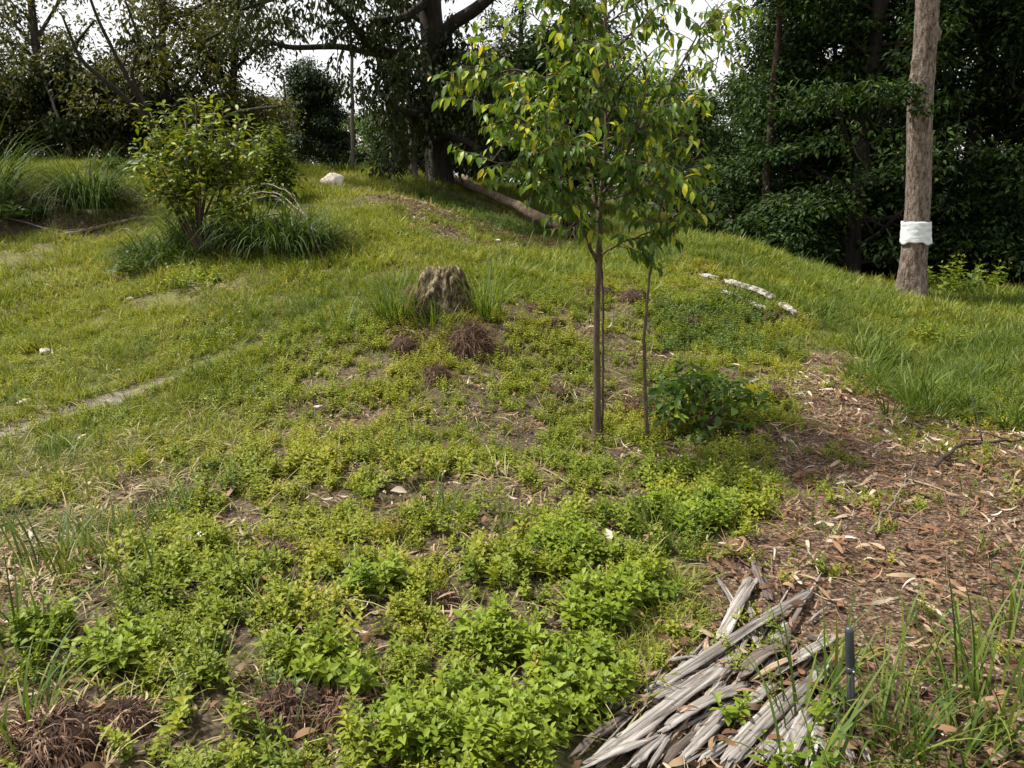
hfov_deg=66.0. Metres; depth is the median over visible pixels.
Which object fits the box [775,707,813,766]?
bark strip
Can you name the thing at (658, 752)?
wood splinter
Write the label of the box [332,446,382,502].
grass clump
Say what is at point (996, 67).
forest tree
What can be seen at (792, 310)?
weathered board
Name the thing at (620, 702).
wood splinter
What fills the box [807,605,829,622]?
wood splinter
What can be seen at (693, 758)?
wood splinter
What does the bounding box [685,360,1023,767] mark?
ground cover
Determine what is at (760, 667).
wood splinter
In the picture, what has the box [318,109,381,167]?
bush
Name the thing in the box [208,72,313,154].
bush
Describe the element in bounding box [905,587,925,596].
bark piece
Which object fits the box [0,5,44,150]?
tree
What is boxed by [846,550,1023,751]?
grass clump
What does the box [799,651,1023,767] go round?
grass clump
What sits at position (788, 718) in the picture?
bark strip
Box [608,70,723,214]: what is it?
bush
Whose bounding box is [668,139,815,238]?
bush
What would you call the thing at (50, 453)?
grass clump
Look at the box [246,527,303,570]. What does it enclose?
dead tuft
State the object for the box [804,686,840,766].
bark strip
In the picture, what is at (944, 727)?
leaf litter
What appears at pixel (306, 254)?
grass clump
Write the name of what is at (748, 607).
bark strip
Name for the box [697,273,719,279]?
weathered board
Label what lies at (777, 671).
wood splinter
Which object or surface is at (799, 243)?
bush
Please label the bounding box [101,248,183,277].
weed
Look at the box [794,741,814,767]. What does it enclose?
wood splinter
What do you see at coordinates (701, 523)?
grass clump
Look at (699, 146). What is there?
tree
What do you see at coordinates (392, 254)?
grass
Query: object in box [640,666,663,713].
wood splinter
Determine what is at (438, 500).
grass clump
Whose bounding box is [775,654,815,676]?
wood splinter
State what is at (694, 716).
wood splinter
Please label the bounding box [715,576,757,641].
bark strip
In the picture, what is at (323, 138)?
dense tree
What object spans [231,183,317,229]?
dead branch
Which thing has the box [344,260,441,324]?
grass clump
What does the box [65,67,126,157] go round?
slender tree
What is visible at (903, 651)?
grass clump
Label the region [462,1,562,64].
tree
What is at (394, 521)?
dead tuft
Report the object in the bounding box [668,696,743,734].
wood splinter
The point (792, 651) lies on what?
wood splinter
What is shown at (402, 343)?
dead tuft
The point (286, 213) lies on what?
dead branch
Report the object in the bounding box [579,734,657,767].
bark strip
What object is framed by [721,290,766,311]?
weathered board
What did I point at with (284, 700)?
dead tuft
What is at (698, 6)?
sky
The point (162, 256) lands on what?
grass tussock
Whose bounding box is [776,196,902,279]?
bush
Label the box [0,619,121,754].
grass clump
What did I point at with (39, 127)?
bush
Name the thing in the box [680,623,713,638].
bark strip
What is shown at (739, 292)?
grass clump
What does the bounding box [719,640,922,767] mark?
grass clump
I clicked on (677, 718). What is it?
bark strip
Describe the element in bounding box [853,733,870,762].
bark strip
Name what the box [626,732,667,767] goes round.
bark strip
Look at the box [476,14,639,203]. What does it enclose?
tree
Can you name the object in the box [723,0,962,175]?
forest tree
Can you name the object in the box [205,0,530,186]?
tree
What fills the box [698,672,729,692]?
wood splinter
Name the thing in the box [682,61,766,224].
tree
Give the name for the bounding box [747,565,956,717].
grass clump
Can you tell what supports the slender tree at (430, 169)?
on the ground at (206, 725)
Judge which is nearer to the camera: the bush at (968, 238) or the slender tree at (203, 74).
the bush at (968, 238)
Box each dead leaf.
[391,486,406,492]
[604,528,612,540]
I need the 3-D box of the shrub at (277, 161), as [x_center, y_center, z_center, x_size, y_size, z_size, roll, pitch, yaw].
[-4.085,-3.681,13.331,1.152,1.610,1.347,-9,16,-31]
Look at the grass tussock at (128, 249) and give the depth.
10.26 m
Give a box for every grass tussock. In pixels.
[0,102,88,228]
[2,143,160,230]
[77,148,157,173]
[86,227,203,265]
[88,227,240,278]
[120,184,326,257]
[185,181,377,267]
[317,150,374,170]
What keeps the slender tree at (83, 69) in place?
on the ground at (206, 725)
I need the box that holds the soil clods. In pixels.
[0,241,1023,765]
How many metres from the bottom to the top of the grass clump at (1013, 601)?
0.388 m
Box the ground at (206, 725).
[0,167,1023,767]
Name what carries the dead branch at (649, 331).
on the ground cover at (724, 336)
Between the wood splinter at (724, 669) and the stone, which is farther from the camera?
the stone
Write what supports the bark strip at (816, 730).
on the ground at (206, 725)
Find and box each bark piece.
[540,468,565,481]
[790,467,819,477]
[852,403,879,409]
[864,437,899,451]
[880,417,922,426]
[887,556,906,567]
[900,477,959,496]
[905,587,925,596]
[963,439,1009,444]
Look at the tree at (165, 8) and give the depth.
16.33 m
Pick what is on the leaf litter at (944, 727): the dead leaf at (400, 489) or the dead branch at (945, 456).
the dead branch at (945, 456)
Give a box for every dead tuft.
[0,689,126,767]
[96,693,164,742]
[126,488,168,507]
[240,673,338,745]
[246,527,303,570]
[303,682,376,742]
[315,404,341,415]
[375,516,412,539]
[384,331,423,357]
[419,357,457,386]
[429,586,462,609]
[439,307,506,364]
[494,344,517,357]
[521,301,548,312]
[547,316,564,327]
[549,386,572,399]
[566,355,585,366]
[586,285,614,295]
[612,286,652,303]
[623,395,655,417]
[650,402,670,417]
[678,314,701,327]
[757,310,782,320]
[764,385,791,403]
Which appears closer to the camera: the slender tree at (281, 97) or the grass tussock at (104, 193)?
the grass tussock at (104, 193)
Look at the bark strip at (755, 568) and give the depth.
3.21 m
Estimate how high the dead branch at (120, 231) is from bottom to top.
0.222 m
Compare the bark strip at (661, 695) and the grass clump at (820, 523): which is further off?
the grass clump at (820, 523)
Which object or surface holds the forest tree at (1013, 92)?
on the ground at (206, 725)
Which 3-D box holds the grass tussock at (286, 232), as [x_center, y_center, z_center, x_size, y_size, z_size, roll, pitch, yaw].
[-2.789,-1.886,9.730,2.492,1.213,2.623,0,14,0]
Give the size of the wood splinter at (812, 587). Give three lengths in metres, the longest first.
0.623 x 0.012 x 0.011 m
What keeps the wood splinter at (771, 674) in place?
on the ground at (206, 725)
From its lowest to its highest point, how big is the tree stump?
0.669 m
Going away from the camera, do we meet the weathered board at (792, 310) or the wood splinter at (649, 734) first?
the wood splinter at (649, 734)
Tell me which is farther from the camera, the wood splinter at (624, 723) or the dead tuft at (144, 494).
the dead tuft at (144, 494)
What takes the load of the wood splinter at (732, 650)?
on the ground at (206, 725)
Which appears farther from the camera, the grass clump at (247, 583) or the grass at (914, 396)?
the grass at (914, 396)
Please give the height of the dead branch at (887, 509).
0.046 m
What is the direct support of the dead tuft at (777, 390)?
on the ground at (206, 725)
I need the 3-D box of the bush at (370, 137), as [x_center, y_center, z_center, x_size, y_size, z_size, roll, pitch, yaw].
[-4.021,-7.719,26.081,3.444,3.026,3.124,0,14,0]
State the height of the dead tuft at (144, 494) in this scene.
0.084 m
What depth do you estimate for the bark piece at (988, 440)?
5.27 m
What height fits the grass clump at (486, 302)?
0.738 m
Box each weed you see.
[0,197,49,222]
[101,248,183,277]
[163,254,222,288]
[709,689,839,767]
[906,318,973,348]
[927,253,1011,293]
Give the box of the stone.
[39,348,49,353]
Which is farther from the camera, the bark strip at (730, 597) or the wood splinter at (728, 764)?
the bark strip at (730, 597)
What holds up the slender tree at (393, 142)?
on the ground at (206, 725)
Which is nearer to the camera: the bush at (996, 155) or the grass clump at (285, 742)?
the grass clump at (285, 742)
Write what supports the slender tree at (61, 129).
on the ground at (206, 725)
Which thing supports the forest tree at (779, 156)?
on the ground at (206, 725)
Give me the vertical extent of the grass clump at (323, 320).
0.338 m
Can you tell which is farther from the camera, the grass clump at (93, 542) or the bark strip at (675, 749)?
the grass clump at (93, 542)
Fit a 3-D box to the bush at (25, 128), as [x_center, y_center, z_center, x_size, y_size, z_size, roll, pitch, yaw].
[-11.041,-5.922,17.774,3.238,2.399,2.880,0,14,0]
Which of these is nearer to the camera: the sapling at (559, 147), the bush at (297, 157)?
the sapling at (559, 147)
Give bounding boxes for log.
[61,216,136,235]
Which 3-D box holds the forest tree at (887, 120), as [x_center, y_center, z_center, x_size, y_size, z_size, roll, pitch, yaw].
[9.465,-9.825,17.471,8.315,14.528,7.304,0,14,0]
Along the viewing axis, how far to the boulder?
15.01 m
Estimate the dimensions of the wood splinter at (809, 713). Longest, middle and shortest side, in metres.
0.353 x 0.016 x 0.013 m
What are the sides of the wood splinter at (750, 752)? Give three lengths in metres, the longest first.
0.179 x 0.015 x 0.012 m
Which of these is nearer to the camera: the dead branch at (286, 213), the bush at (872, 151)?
the dead branch at (286, 213)
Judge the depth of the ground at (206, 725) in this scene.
3.91 m
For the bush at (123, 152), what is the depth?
16.78 m
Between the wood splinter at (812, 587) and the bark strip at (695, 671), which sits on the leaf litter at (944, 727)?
the bark strip at (695, 671)
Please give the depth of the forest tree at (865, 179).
13.69 m
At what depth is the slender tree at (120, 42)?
16.56 m
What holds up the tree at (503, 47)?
on the ground at (206, 725)
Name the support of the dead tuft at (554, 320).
on the ground at (206, 725)
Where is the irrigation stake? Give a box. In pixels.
[845,626,855,739]
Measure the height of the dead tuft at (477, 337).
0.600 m
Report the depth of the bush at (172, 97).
17.42 m
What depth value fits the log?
12.96 m
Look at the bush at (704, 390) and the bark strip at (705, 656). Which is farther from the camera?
the bush at (704, 390)
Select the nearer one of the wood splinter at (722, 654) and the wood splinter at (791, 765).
the wood splinter at (791, 765)
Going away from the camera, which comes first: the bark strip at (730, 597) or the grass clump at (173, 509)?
the bark strip at (730, 597)
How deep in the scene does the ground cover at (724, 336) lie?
7.88 m
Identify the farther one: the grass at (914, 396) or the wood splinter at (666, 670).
the grass at (914, 396)
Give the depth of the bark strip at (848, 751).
2.34 m
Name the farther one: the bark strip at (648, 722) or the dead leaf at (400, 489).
the dead leaf at (400, 489)
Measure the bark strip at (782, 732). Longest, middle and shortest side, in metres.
0.400 x 0.062 x 0.022 m
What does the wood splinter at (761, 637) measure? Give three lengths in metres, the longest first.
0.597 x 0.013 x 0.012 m
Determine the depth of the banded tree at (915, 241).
10.89 m
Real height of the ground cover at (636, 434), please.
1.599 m
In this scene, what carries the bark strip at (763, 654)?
on the ground at (206, 725)
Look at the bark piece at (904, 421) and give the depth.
5.76 m
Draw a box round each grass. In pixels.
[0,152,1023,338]
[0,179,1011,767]
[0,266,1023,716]
[827,315,1023,434]
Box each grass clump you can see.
[0,490,123,587]
[0,543,126,682]
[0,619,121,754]
[14,429,93,474]
[44,519,221,612]
[58,490,191,564]
[124,470,216,524]
[140,607,275,691]
[187,527,275,593]
[199,373,247,401]
[211,296,279,322]
[224,666,368,767]
[234,434,283,467]
[236,558,362,658]
[286,238,335,261]
[304,297,376,335]
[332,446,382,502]
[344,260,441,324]
[364,425,446,470]
[394,458,480,522]
[395,284,474,330]
[434,241,523,322]
[440,397,494,433]
[492,231,541,249]
[593,481,714,553]
[647,477,741,531]
[711,282,760,300]
[714,584,912,767]
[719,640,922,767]
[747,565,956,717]
[765,611,1011,767]
[798,506,844,532]
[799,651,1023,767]
[827,573,990,727]
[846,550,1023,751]
[874,573,1005,653]
[910,533,1023,652]
[951,520,1023,577]
[957,467,1023,512]
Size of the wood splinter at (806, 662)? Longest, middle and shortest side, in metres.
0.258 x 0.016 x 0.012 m
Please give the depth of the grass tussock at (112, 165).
15.26 m
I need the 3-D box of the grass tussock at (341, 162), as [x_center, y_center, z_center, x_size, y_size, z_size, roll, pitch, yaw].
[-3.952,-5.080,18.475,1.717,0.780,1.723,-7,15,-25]
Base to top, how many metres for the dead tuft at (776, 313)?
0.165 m
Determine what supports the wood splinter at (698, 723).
on the ground at (206, 725)
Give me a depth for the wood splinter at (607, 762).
2.28 m
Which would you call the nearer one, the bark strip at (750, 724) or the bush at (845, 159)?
the bark strip at (750, 724)
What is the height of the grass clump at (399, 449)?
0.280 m
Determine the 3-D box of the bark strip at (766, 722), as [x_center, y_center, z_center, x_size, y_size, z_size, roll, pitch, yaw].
[0.842,1.022,2.471,0.590,0.020,0.047,-19,28,-41]
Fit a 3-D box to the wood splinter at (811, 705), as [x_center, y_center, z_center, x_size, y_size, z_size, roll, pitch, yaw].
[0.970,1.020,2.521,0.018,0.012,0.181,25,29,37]
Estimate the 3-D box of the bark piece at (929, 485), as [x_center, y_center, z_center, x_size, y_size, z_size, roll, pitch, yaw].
[2.280,0.556,4.306,0.016,0.019,0.342,-9,16,-31]
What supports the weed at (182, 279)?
on the ground at (206, 725)
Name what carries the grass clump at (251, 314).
on the ground at (206, 725)
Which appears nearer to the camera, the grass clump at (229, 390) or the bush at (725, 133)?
the grass clump at (229, 390)
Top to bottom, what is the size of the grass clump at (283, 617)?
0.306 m
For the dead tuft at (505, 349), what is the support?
on the ground at (206, 725)
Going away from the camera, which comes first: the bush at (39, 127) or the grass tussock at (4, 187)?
the grass tussock at (4, 187)
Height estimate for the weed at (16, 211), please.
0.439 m
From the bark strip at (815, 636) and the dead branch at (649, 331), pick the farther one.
the dead branch at (649, 331)
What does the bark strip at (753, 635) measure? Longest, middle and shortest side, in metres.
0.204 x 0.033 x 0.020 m
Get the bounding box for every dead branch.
[1,215,79,234]
[109,228,143,237]
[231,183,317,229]
[239,195,311,257]
[243,191,328,261]
[256,213,311,255]
[338,425,353,460]
[640,325,689,345]
[870,463,958,532]
[934,392,1023,467]
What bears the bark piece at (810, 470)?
on the ground at (206, 725)
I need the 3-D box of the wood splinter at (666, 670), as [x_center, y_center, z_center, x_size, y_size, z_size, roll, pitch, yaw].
[0.423,1.014,2.556,0.022,0.013,0.355,-4,15,43]
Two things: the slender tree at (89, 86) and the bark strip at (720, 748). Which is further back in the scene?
the slender tree at (89, 86)
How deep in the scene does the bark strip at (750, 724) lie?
2.42 m
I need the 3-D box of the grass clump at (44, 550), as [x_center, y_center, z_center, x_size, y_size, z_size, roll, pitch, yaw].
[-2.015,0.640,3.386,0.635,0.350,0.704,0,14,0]
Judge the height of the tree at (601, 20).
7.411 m
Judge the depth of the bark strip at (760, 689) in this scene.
2.54 m
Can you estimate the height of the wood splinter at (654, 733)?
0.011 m
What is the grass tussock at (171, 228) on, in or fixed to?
on the ground at (206, 725)
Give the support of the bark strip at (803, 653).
on the ground at (206, 725)
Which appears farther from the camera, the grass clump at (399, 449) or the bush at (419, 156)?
the bush at (419, 156)
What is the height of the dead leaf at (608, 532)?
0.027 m
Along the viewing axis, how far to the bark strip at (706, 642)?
2.79 m
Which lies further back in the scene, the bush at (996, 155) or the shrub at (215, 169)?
the bush at (996, 155)
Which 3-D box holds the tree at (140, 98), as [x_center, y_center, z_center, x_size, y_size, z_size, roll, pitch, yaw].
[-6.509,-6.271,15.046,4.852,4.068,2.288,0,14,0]
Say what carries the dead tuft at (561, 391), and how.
on the ground at (206, 725)
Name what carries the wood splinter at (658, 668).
on the wood splinter at (620, 702)
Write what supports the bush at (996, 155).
on the ground at (206, 725)
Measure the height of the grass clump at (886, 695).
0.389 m
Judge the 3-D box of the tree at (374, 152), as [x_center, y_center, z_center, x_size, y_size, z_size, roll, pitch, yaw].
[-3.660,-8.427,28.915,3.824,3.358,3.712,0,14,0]
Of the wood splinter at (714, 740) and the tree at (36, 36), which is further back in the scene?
the tree at (36, 36)
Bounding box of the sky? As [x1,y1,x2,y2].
[0,0,1023,186]
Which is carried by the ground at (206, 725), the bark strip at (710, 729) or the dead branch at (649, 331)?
the bark strip at (710, 729)
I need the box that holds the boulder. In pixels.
[320,173,343,186]
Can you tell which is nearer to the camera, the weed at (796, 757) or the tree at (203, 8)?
the weed at (796, 757)
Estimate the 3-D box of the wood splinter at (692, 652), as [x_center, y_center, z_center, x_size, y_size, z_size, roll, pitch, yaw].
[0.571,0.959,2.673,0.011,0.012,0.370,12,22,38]
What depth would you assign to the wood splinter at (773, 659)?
2.90 m
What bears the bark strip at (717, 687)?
on the ground at (206, 725)
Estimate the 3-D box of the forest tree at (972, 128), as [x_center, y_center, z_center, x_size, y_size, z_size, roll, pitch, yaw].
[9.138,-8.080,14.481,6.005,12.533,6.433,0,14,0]
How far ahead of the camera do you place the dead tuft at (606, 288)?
8.28 m
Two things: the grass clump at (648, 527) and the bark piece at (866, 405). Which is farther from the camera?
the bark piece at (866, 405)
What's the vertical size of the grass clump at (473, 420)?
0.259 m
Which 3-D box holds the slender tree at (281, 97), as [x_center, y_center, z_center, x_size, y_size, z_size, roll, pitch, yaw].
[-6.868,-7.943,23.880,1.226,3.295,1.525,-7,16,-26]
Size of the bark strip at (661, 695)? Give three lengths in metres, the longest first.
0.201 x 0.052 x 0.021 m
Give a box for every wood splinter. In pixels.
[599,735,646,767]
[603,707,630,737]
[608,707,642,739]
[611,679,685,717]
[613,667,668,730]
[613,682,642,710]
[613,699,660,731]
[627,648,683,699]
[633,724,659,756]
[634,729,658,767]
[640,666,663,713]
[647,731,674,767]
[656,729,686,762]
[658,714,699,733]
[665,684,712,748]
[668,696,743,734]
[675,749,708,767]
[680,642,703,664]
[683,667,699,679]
[689,669,734,732]
[694,708,706,729]
[697,730,719,767]
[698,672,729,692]
[701,641,741,667]
[704,638,751,668]
[712,646,745,686]
[724,758,733,767]
[730,740,763,767]
[731,677,745,684]
[733,634,749,669]
[747,659,766,687]
[753,586,789,650]
[754,656,812,683]
[759,638,801,703]
[762,721,777,740]
[767,662,787,683]
[769,591,809,663]
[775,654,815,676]
[775,667,808,691]
[780,572,821,639]
[788,745,804,767]
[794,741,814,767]
[797,655,814,670]
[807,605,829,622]
[807,681,844,717]
[808,692,822,708]
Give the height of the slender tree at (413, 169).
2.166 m
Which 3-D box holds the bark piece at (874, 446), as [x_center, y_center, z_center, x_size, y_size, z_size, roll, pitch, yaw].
[2.404,0.388,5.123,0.592,0.023,0.030,-8,30,-42]
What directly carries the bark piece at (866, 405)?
on the ground at (206, 725)
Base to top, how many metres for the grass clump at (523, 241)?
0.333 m
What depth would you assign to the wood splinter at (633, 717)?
2.48 m
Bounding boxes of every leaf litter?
[0,191,1023,767]
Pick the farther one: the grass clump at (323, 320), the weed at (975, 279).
the weed at (975, 279)
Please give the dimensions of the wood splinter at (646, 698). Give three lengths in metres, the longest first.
0.315 x 0.018 x 0.013 m
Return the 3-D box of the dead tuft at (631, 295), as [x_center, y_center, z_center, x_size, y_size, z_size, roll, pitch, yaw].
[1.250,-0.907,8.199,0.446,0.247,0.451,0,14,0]
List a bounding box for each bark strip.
[566,712,630,759]
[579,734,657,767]
[594,651,748,767]
[626,694,661,704]
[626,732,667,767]
[640,683,679,705]
[644,590,812,691]
[650,669,702,684]
[657,681,749,733]
[659,730,696,767]
[661,655,698,661]
[679,691,742,759]
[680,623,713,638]
[694,708,738,731]
[697,713,756,762]
[699,681,725,712]
[702,636,708,649]
[715,575,742,620]
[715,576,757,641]
[720,679,798,764]
[727,668,826,764]
[731,637,790,678]
[741,623,761,647]
[742,683,776,706]
[744,602,761,635]
[746,660,832,767]
[749,654,798,681]
[751,556,773,600]
[754,695,813,764]
[770,621,793,641]
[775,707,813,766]
[788,632,835,666]
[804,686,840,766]
[805,634,838,647]
[811,721,826,749]
[830,712,855,764]
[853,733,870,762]
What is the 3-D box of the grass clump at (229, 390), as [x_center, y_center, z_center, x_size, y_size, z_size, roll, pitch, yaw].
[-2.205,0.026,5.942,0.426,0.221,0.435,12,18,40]
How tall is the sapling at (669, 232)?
2.243 m
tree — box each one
[0,0,121,157]
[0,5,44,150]
[0,57,87,158]
[23,43,96,157]
[25,57,124,158]
[32,0,303,166]
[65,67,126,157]
[67,25,170,160]
[82,0,295,164]
[112,57,182,153]
[172,54,239,159]
[173,0,313,155]
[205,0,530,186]
[265,63,294,154]
[279,53,373,166]
[349,27,354,168]
[361,144,381,162]
[376,93,404,169]
[393,82,427,178]
[402,101,406,169]
[407,114,438,183]
[417,129,507,182]
[418,29,535,180]
[454,174,595,240]
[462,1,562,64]
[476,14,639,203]
[540,0,667,194]
[596,63,703,206]
[675,95,748,216]
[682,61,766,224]
[707,0,914,250]
[717,0,1023,276]
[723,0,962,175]
[759,0,783,240]
[767,0,1019,264]
[800,1,912,162]
[827,0,1023,282]
[857,0,942,298]
[878,0,1023,284]
[946,6,1021,168]
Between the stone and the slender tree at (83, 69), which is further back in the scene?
the slender tree at (83, 69)
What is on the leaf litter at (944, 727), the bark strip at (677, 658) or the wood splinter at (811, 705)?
the bark strip at (677, 658)
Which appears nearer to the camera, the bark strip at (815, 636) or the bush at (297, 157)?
the bark strip at (815, 636)
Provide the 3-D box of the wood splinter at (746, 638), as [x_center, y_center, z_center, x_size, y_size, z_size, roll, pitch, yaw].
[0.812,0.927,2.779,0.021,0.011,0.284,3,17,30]
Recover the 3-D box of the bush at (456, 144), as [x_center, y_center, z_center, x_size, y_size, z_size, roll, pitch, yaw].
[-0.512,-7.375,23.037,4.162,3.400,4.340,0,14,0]
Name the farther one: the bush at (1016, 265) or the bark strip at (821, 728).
the bush at (1016, 265)
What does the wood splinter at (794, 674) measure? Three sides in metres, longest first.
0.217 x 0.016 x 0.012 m
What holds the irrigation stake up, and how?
on the ground at (206, 725)
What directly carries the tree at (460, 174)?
on the ground at (206, 725)
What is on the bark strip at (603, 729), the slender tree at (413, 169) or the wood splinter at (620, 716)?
the wood splinter at (620, 716)
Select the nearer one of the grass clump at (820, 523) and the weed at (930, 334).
the grass clump at (820, 523)
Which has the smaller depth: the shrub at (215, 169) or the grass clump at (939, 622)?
the grass clump at (939, 622)
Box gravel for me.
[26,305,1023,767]
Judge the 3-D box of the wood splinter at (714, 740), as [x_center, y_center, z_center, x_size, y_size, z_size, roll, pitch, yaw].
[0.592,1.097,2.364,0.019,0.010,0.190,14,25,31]
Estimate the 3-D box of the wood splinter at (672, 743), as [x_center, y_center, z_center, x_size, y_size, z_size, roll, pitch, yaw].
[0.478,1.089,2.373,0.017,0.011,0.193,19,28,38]
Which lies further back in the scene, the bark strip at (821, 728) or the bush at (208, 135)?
the bush at (208, 135)
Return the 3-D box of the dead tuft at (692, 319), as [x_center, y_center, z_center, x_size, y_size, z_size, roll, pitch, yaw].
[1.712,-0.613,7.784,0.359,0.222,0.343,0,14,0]
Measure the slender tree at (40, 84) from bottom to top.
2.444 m
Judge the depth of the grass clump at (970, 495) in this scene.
4.17 m
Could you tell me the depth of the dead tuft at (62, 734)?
2.27 m
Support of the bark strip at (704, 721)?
on the ground at (206, 725)
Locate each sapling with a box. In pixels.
[428,0,768,447]
[611,87,719,446]
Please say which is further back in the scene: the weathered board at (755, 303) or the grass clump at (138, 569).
the weathered board at (755, 303)
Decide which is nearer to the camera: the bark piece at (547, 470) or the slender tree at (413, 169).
the bark piece at (547, 470)
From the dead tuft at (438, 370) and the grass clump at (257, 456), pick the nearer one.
the grass clump at (257, 456)
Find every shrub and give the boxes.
[116,92,281,255]
[235,116,307,206]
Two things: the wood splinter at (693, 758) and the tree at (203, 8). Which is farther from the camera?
the tree at (203, 8)
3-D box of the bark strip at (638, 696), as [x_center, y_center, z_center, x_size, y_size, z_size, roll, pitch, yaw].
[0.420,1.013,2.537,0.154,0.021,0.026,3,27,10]
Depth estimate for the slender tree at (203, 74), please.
16.86 m
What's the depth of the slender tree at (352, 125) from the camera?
18.05 m
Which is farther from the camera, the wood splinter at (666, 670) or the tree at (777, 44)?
the tree at (777, 44)
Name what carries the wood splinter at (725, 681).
on the ground at (206, 725)
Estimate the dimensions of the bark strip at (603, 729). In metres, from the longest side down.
0.315 x 0.040 x 0.020 m
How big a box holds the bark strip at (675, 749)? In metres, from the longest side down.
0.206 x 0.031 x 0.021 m
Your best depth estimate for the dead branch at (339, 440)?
4.87 m
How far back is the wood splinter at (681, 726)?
2.42 m
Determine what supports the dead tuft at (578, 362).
on the ground at (206, 725)
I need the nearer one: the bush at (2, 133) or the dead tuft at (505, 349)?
the dead tuft at (505, 349)
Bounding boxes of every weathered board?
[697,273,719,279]
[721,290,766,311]
[724,279,776,299]
[778,302,799,316]
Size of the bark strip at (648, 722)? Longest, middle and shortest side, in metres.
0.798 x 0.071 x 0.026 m
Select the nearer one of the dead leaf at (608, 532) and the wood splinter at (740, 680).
the wood splinter at (740, 680)
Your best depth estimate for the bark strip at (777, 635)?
2.85 m
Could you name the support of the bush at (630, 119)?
on the ground at (206, 725)
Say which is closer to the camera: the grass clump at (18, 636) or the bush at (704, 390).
the grass clump at (18, 636)
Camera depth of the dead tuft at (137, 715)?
2.42 m
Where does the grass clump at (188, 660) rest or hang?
on the ground at (206, 725)
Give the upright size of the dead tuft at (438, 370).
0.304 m
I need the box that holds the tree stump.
[402,264,471,320]
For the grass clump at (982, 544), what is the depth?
3.47 m
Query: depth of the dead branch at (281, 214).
10.70 m
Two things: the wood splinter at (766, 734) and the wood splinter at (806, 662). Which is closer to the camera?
the wood splinter at (766, 734)
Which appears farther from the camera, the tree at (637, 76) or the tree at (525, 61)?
the tree at (637, 76)
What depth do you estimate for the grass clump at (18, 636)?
2.74 m
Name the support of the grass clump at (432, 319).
on the ground at (206, 725)
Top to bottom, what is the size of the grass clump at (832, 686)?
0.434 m
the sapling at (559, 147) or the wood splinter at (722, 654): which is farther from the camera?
the sapling at (559, 147)
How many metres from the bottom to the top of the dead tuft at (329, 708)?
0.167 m
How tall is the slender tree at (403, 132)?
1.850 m
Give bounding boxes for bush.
[0,75,48,160]
[0,75,83,158]
[0,75,118,157]
[48,78,191,167]
[70,75,214,157]
[149,85,255,164]
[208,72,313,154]
[243,91,342,164]
[289,99,368,165]
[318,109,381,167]
[347,106,399,167]
[362,95,463,173]
[450,117,529,177]
[584,79,702,207]
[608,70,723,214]
[626,74,759,225]
[639,358,792,446]
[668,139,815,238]
[717,180,859,268]
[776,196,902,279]
[808,128,883,205]
[846,143,995,272]
[928,206,1023,287]
[937,130,1022,197]
[962,220,1023,286]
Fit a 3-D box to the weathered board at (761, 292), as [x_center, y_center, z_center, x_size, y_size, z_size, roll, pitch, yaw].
[2.803,-1.129,9.274,0.113,0.046,0.769,-41,43,-15]
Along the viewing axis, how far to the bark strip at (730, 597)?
3.12 m
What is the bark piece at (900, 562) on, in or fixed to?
on the ground at (206, 725)
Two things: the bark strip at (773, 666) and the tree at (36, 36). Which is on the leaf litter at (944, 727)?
the bark strip at (773, 666)
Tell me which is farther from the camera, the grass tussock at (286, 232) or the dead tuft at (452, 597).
the grass tussock at (286, 232)
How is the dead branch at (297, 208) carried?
on the grass at (392, 254)
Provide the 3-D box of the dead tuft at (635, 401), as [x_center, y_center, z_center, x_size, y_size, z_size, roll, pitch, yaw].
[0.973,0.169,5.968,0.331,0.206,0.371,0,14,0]
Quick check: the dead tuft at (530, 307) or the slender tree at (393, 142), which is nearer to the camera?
the dead tuft at (530, 307)
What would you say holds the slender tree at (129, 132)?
on the ground at (206, 725)
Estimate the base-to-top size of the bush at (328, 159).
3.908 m
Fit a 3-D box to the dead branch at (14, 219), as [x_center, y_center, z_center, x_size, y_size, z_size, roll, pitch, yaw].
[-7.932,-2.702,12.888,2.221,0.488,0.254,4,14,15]
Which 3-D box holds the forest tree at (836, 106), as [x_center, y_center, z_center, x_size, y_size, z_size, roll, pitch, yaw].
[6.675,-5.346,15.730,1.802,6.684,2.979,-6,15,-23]
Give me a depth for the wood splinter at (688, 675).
2.63 m
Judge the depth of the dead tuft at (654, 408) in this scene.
5.84 m
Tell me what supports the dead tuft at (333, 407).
on the ground at (206, 725)
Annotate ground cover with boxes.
[0,200,1023,476]
[0,427,797,767]
[254,184,804,714]
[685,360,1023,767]
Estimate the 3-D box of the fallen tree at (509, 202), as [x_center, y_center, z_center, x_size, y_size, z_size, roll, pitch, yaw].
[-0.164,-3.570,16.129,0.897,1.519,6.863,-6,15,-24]

